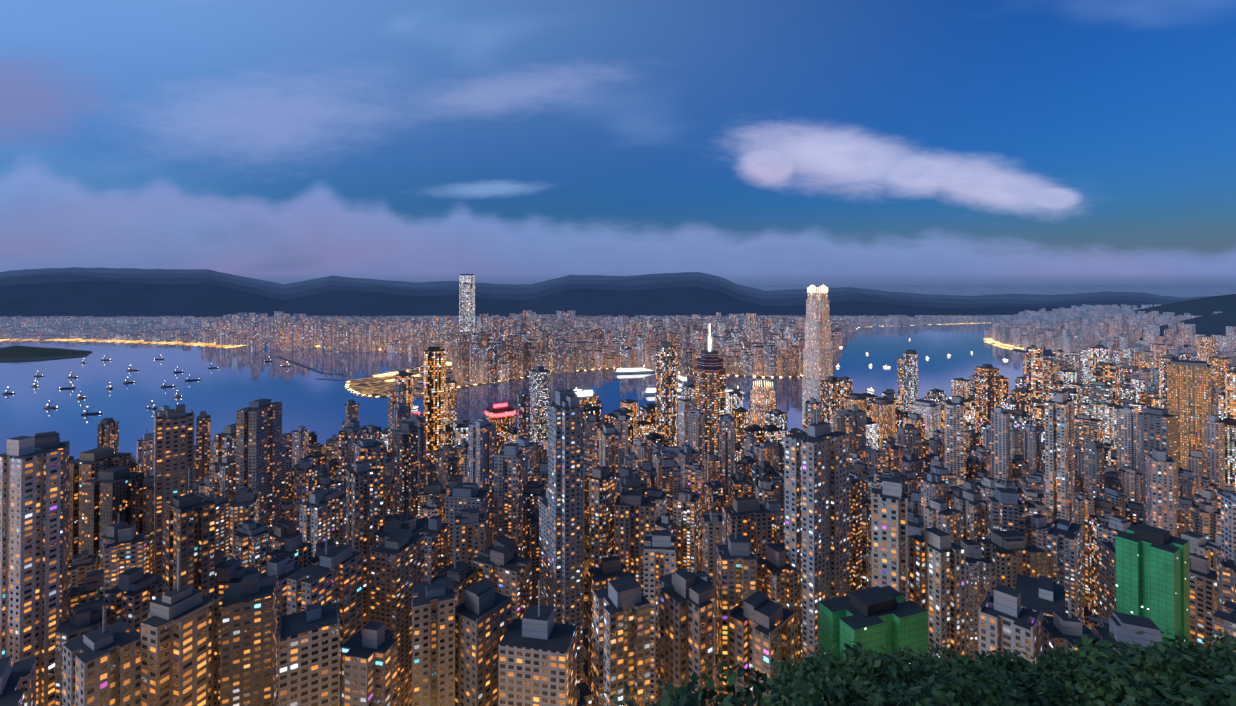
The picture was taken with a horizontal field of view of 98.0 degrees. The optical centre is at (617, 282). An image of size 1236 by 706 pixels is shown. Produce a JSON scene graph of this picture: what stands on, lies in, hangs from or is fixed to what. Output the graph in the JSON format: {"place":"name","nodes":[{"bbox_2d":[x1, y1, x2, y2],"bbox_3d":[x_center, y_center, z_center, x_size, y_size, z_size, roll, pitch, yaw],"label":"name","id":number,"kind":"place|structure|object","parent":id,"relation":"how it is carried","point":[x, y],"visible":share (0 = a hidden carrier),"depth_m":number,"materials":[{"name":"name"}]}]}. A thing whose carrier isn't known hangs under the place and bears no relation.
{"place":"outdoors","nodes":[
{"label":"outdoors","id":0,"kind":"place"},
{"bbox_2d":[0,345,91,361],"bbox_3d":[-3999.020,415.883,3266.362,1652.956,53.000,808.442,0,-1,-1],"label":"island","id":1,"kind":"structure","parent":0,"point":[17,353],"depth_m":3239.71,"materials":[{"name":"green plant"}]},
{"bbox_2d":[1,338,246,347],"bbox_3d":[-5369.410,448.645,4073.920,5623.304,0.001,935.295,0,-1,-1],"label":"quay road","id":2,"kind":"structure","parent":0,"point":[214,344],"depth_m":4011.12,"materials":[{"name":"orange"}]},
{"bbox_2d":[318,345,450,376],"bbox_3d":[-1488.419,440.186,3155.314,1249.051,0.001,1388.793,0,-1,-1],"label":"kowloon highway","id":3,"kind":"structure","parent":0,"point":[387,374],"depth_m":2537.92,"materials":[{"name":"orange"}]},
{"bbox_2d":[344,367,624,396],"bbox_3d":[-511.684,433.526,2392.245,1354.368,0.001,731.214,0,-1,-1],"label":"waterfront promenade","id":4,"kind":"structure","parent":0,"point":[348,388],"depth_m":2232.00,"materials":[{"name":"grey"}]},
{"bbox_2d":[0,281,1139,318],"bbox_3d":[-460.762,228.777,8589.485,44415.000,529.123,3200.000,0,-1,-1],"label":"mountain ridge","id":5,"kind":"structure","parent":0,"point":[97,298],"depth_m":8286.74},
{"bbox_2d":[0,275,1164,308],"bbox_3d":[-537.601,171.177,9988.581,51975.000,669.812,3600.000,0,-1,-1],"label":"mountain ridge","id":6,"kind":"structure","parent":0,"point":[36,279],"depth_m":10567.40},
{"bbox_2d":[0,297,1188,459],"bbox_3d":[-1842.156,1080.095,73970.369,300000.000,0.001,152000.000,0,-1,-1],"label":"harbour water","id":7,"kind":"structure","parent":0,"point":[240,377],"depth_m":2367.58,"materials":[{"name":"blue liquid"}]},
{"bbox_2d":[44,401,58,408],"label":"boat","id":8,"kind":"object","parent":7,"relation":"on","point":[47,406],"visible":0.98,"depth_m":1841.22,"materials":[{"name":"grey"}]},
{"bbox_2d":[57,382,75,388],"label":"barge","id":9,"kind":"object","parent":7,"relation":"on","point":[72,387],"visible":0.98,"depth_m":2201.14,"materials":[{"name":"grey metal"}]},
{"bbox_2d":[76,391,85,398],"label":"boat","id":10,"kind":"object","parent":7,"relation":"on","point":[78,397],"visible":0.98,"depth_m":2007.02,"materials":[{"name":"grey"}]},
{"bbox_2d":[81,406,101,414],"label":"barge","id":11,"kind":"object","parent":7,"relation":"on","point":[84,413],"visible":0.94,"depth_m":1753.62,"materials":[{"name":"grey metal"}]},
{"bbox_2d":[146,401,157,408],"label":"boat","id":12,"kind":"object","parent":7,"relation":"on","point":[153,407],"visible":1,"depth_m":1839.12,"materials":[{"name":"grey metal"}]},
{"bbox_2d":[173,390,181,397],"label":"boat","id":13,"kind":"object","parent":7,"relation":"on","point":[177,395],"visible":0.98,"depth_m":2030.90,"materials":[{"name":"grey"}]},
{"bbox_2d":[613,366,653,373],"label":"cruise ship","id":14,"kind":"object","parent":7,"relation":"on","point":[627,369],"visible":0.98,"depth_m":2598.92,"materials":[{"name":"grey metal"}]},
{"bbox_2d":[642,387,681,394],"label":"cruise ship","id":15,"kind":"object","parent":7,"relation":"on","point":[650,391],"visible":0.42,"depth_m":2077.89,"materials":[{"name":"grey metal"}]},
{"bbox_2d":[678,374,687,382],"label":"cruise ship","id":16,"kind":"object","parent":7,"relation":"on","point":[682,378],"visible":0.79,"depth_m":2354.10,"materials":[{"name":"grey metal"}]},
{"bbox_2d":[726,387,745,395],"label":"cruise ship","id":17,"kind":"object","parent":7,"relation":"on","point":[727,389],"visible":0.31,"depth_m":2054.74,"materials":[{"name":"grey metal"}]},
{"bbox_2d":[0,267,1211,303],"bbox_3d":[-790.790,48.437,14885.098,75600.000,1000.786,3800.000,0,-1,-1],"label":"mountain ridge","id":18,"kind":"structure","parent":0,"point":[1038,297],"depth_m":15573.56,"materials":[{"name":"blue"}]},
{"bbox_2d":[0,0,1235,284],"label":"sky","id":19,"kind":"structure","parent":0,"point":[749,142],"materials":[{"name":"blue"}]},
{"bbox_2d":[249,322,992,397],"bbox_3d":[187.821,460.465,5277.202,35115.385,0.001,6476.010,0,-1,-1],"label":"kowloon ground","id":20,"kind":"structure","parent":0,"point":[376,386],"depth_m":2307.19,"materials":[{"name":"concrete"}]},
{"bbox_2d":[271,356,339,373],"bbox_3d":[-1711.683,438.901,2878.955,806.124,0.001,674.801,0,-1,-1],"label":"breakwater","id":21,"kind":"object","parent":20,"relation":"on","point":[302,365],"depth_m":2838.25,"materials":[{"name":"grey"}]},
{"bbox_2d":[459,274,474,332],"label":"skyscraper","id":22,"kind":"structure","parent":20,"relation":"on","point":[467,302],"depth_m":2896.53,"materials":[{"name":"grey glass"}]},
{"bbox_2d":[0,310,1004,394],"bbox_3d":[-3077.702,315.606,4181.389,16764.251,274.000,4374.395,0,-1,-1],"label":"kowloon buildings","id":23,"kind":"structure","parent":20,"relation":"on","point":[496,348],"depth_m":3466.10,"materials":[{"name":"concrete"}]},
{"bbox_2d":[735,375,802,376],"bbox_3d":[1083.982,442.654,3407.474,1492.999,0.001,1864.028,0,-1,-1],"label":"waterfront promenade","id":24,"kind":"structure","parent":0,"point":[763,376],"depth_m":2482.22,"materials":[{"name":"grey"}]},
{"bbox_2d":[856,323,978,328],"bbox_3d":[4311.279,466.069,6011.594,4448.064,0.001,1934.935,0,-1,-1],"label":"kai tak shore road","id":25,"kind":"structure","parent":0,"point":[930,324],"depth_m":5951.98,"materials":[{"name":"grey"}]},
{"bbox_2d":[740,284,1235,296],"bbox_3d":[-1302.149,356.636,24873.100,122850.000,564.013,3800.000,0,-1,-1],"label":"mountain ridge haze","id":26,"kind":"object","parent":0,"point":[1160,290],"visible":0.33,"depth_m":25451.66,"materials":[{"name":"blue"}]},
{"bbox_2d":[985,339,1022,348],"bbox_3d":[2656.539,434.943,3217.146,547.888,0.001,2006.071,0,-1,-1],"label":"island eastern corridor road","id":27,"kind":"structure","parent":0,"point":[1001,344],"depth_m":3848.44,"materials":[{"name":"yellow"}]},
{"bbox_2d":[990,294,1235,355],"bbox_3d":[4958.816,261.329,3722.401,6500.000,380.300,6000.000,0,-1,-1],"label":"island hills","id":28,"kind":"structure","parent":0,"point":[1208,322],"depth_m":4240.04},
{"bbox_3d":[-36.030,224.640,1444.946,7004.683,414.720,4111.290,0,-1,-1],"label":"island hill terrain","id":29,"kind":"structure","parent":0,"visible":0},
{"bbox_2d":[69,447,153,573],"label":"belchers towers","id":30,"kind":"structure","parent":29,"relation":"on","point":[106,486],"depth_m":476.56,"materials":[{"name":"grey concrete"}]},
{"bbox_2d":[603,654,792,705],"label":"tree","id":31,"kind":"object","parent":29,"relation":"on","point":[758,690],"visible":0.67,"depth_m":36.30,"materials":[{"name":"green plant"}]},
{"bbox_2d":[694,324,725,457],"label":"skyscraper","id":32,"kind":"structure","parent":29,"relation":"on","point":[709,385],"depth_m":898.75,"materials":[{"name":"grey"}]},
{"bbox_2d":[661,671,824,705],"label":"tree","id":33,"kind":"object","parent":29,"relation":"on","point":[812,699],"visible":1,"depth_m":29.78,"materials":[{"name":"green plant"}]},
{"bbox_2d":[771,653,851,698],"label":"tree","id":34,"kind":"object","parent":29,"relation":"on","point":[781,668],"visible":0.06,"depth_m":92.69,"materials":[{"name":"green plant"}]},
{"bbox_2d":[768,659,862,704],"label":"tree","id":35,"kind":"object","parent":29,"relation":"on","point":[783,676],"visible":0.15,"depth_m":65.61,"materials":[{"name":"green plant"}]},
{"bbox_2d":[781,671,858,705],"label":"tree","id":36,"kind":"object","parent":29,"relation":"on","point":[828,691],"visible":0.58,"depth_m":42.77,"materials":[{"name":"green plant"}]},
{"bbox_2d":[806,650,846,666],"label":"tree","id":37,"kind":"object","parent":29,"relation":"on","point":[819,654],"visible":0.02,"depth_m":99.86,"materials":[{"name":"green plant"}]},
{"bbox_2d":[785,643,942,705],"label":"tree","id":38,"kind":"object","parent":29,"relation":"on","point":[920,672],"visible":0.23,"depth_m":51.42,"materials":[{"name":"green plant"}]},
{"bbox_2d":[805,641,928,705],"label":"tree","id":39,"kind":"object","parent":29,"relation":"on","point":[855,653],"visible":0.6,"depth_m":45.41,"materials":[{"name":"green plant"}]},
{"bbox_2d":[860,649,902,672],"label":"tree","id":40,"kind":"object","parent":29,"relation":"on","point":[889,661],"depth_m":88.77,"materials":[{"name":"green plant"}]},
{"bbox_2d":[575,313,1210,469],"bbox_3d":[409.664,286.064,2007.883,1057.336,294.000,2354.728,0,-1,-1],"label":"skyscrapers","id":41,"kind":"structure","parent":29,"relation":"on","point":[1189,393],"depth_m":878.61,"materials":[{"name":"grey concrete"}]},
{"bbox_2d":[886,646,937,670],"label":"tree","id":42,"kind":"object","parent":29,"relation":"on","point":[909,650],"depth_m":98.81,"materials":[{"name":"green plant"}]},
{"bbox_2d":[898,681,931,700],"bbox_3d":[33.176,48.489,52.968,12.287,14.260,12.181,0,-1,-1],"label":"tree","id":43,"kind":"object","parent":29,"relation":"on","point":[922,693],"visible":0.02,"depth_m":55.09,"materials":[{"name":"green plant"}]},
{"bbox_2d":[875,646,990,694],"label":"tree","id":44,"kind":"object","parent":29,"relation":"on","point":[924,660],"visible":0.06,"depth_m":70.12,"materials":[{"name":"green plant"}]},
{"bbox_2d":[862,676,1010,705],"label":"tree","id":45,"kind":"object","parent":29,"relation":"on","point":[874,699],"visible":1,"depth_m":31.69,"materials":[{"name":"green plant"}]},
{"bbox_2d":[852,648,1028,705],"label":"tree","id":46,"kind":"object","parent":29,"relation":"on","point":[999,697],"visible":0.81,"depth_m":36.98,"materials":[{"name":"green plant"}]},
{"bbox_2d":[912,638,974,663],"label":"tree","id":47,"kind":"object","parent":29,"relation":"on","point":[938,648],"visible":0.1,"depth_m":111.87,"materials":[{"name":"green plant"}]},
{"bbox_2d":[941,660,991,674],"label":"tree","id":48,"kind":"object","parent":29,"relation":"on","point":[942,664],"depth_m":72.53,"materials":[{"name":"green plant"}]},
{"bbox_2d":[908,661,1030,705],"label":"tree","id":49,"kind":"object","parent":29,"relation":"on","point":[955,671],"visible":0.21,"depth_m":47.10,"materials":[{"name":"green plant"}]},
{"bbox_2d":[921,643,1027,699],"bbox_3d":[40.008,50.445,57.754,11.941,15.143,16.062,0,-1,-11],"label":"tree","id":50,"kind":"object","parent":29,"relation":"on","point":[963,661],"visible":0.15,"depth_m":62.34,"materials":[{"name":"green plant"}]},
{"bbox_2d":[936,639,1024,675],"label":"tree","id":51,"kind":"object","parent":29,"relation":"on","point":[979,656],"visible":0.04,"depth_m":89.33,"materials":[{"name":"green plant"}]},
{"bbox_2d":[948,664,1054,705],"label":"tree","id":52,"kind":"object","parent":29,"relation":"on","point":[1013,686],"visible":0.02,"depth_m":49.43,"materials":[{"name":"green plant"}]},
{"bbox_2d":[819,523,1189,671],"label":"green-wrapped buildings","id":53,"kind":"structure","parent":29,"relation":"on","point":[1152,573],"depth_m":289.93,"materials":[{"name":"green fabric"}]},
{"bbox_2d":[948,643,1076,703],"bbox_3d":[46.238,52.941,61.536,16.892,17.238,12.558,0,-1,-19],"label":"tree","id":54,"kind":"object","parent":29,"relation":"on","point":[998,662],"visible":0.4,"depth_m":64.53,"materials":[{"name":"green plant"}]},
{"bbox_2d":[1033,648,1066,672],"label":"tree","id":55,"kind":"object","parent":29,"relation":"on","point":[1039,657],"visible":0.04,"depth_m":93.77,"materials":[{"name":"green plant"}]},
{"bbox_2d":[997,658,1118,705],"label":"tree","id":56,"kind":"object","parent":29,"relation":"on","point":[1052,692],"visible":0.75,"depth_m":48.57,"materials":[{"name":"green plant"}]},
{"bbox_2d":[1029,656,1088,697],"bbox_3d":[48.028,46.926,53.404,11.280,16.176,10.154,0,-1,23],"label":"tree","id":57,"kind":"object","parent":29,"relation":"on","point":[1049,669],"visible":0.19,"depth_m":56.81,"materials":[{"name":"green plant"}]},
{"bbox_2d":[1037,691,1086,705],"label":"tree","id":58,"kind":"object","parent":29,"relation":"on","point":[1076,704],"visible":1,"depth_m":34.26,"materials":[{"name":"green plant"}]},
{"bbox_2d":[1029,644,1096,666],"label":"tree","id":59,"kind":"object","parent":29,"relation":"on","point":[1061,654],"visible":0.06,"depth_m":74.15,"materials":[{"name":"green plant"}]},
{"bbox_2d":[1038,672,1109,701],"bbox_3d":[42.912,44.647,47.687,11.735,15.290,11.836,0,-1,33],"label":"tree","id":60,"kind":"object","parent":29,"relation":"on","point":[1079,696],"visible":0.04,"depth_m":50.08,"materials":[{"name":"green plant"}]},
{"bbox_2d":[1046,635,1122,674],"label":"tree","id":61,"kind":"object","parent":29,"relation":"on","point":[1075,655],"visible":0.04,"depth_m":84.15,"materials":[{"name":"green plant"}]},
{"bbox_2d":[1062,645,1151,675],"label":"tree","id":62,"kind":"object","parent":29,"relation":"on","point":[1089,663],"depth_m":68.00,"materials":[{"name":"green plant"}]},
{"bbox_2d":[1076,633,1197,694],"bbox_3d":[48.611,42.837,47.687,14.227,16.178,15.875,0,-1,-3],"label":"tree","id":63,"kind":"object","parent":29,"relation":"on","point":[1129,654],"visible":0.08,"depth_m":53.27,"materials":[{"name":"green plant"}]},
{"bbox_2d":[1124,641,1155,652],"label":"tree","id":64,"kind":"object","parent":29,"relation":"on","point":[1137,648],"depth_m":109.52,"materials":[{"name":"green plant"}]},
{"bbox_2d":[1057,631,1235,705],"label":"tree","id":65,"kind":"object","parent":29,"relation":"on","point":[1167,667],"visible":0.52,"depth_m":42.23,"materials":[{"name":"green plant"}]},
{"bbox_2d":[1066,653,1230,705],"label":"tree","id":66,"kind":"object","parent":29,"relation":"on","point":[1109,697],"visible":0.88,"depth_m":33.90,"materials":[{"name":"green plant"}]},
{"bbox_2d":[1126,628,1234,672],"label":"tree","id":67,"kind":"object","parent":29,"relation":"on","point":[1186,644],"visible":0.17,"depth_m":62.17,"materials":[{"name":"green plant"}]},
{"bbox_2d":[1179,675,1235,705],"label":"tree","id":68,"kind":"object","parent":29,"relation":"on","point":[1198,696],"visible":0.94,"depth_m":31.69,"materials":[{"name":"green plant"}]},
{"bbox_2d":[1205,628,1235,661],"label":"tree","id":69,"kind":"object","parent":29,"relation":"on","point":[1221,642],"visible":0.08,"depth_m":90.18,"materials":[{"name":"green plant"}]},
{"bbox_2d":[1205,645,1235,682],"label":"tree","id":70,"kind":"object","parent":29,"relation":"on","point":[1229,659],"visible":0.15,"depth_m":58.07,"materials":[{"name":"green plant"}]},
{"bbox_2d":[1213,648,1235,658],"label":"tree","id":71,"kind":"object","parent":29,"relation":"on","point":[1221,649],"visible":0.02,"depth_m":67.20,"materials":[{"name":"green plant"}]},
{"label":"flat island ground","id":72,"kind":"structure","parent":0,"visible":0},
{"bbox_2d":[414,403,547,455],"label":"shun tak towers","id":73,"kind":"structure","parent":72,"relation":"on","point":[501,417],"depth_m":1116.88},
{"bbox_2d":[0,304,1235,705],"bbox_3d":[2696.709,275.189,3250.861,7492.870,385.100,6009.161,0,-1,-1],"label":"city buildings","id":74,"kind":"structure","parent":72,"relation":"on","point":[436,554],"depth_m":359.75,"materials":[{"name":"grey concrete"}]},
{"bbox_2d":[748,380,777,427],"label":"skyscraper","id":75,"kind":"structure","parent":72,"relation":"on","point":[762,402],"depth_m":1125.43,"materials":[{"name":"beige metal"}]},
{"bbox_2d":[802,285,832,414],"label":"skyscraper","id":76,"kind":"structure","parent":72,"relation":"on","point":[817,359],"depth_m":1252.97,"materials":[{"name":"grey metal"}]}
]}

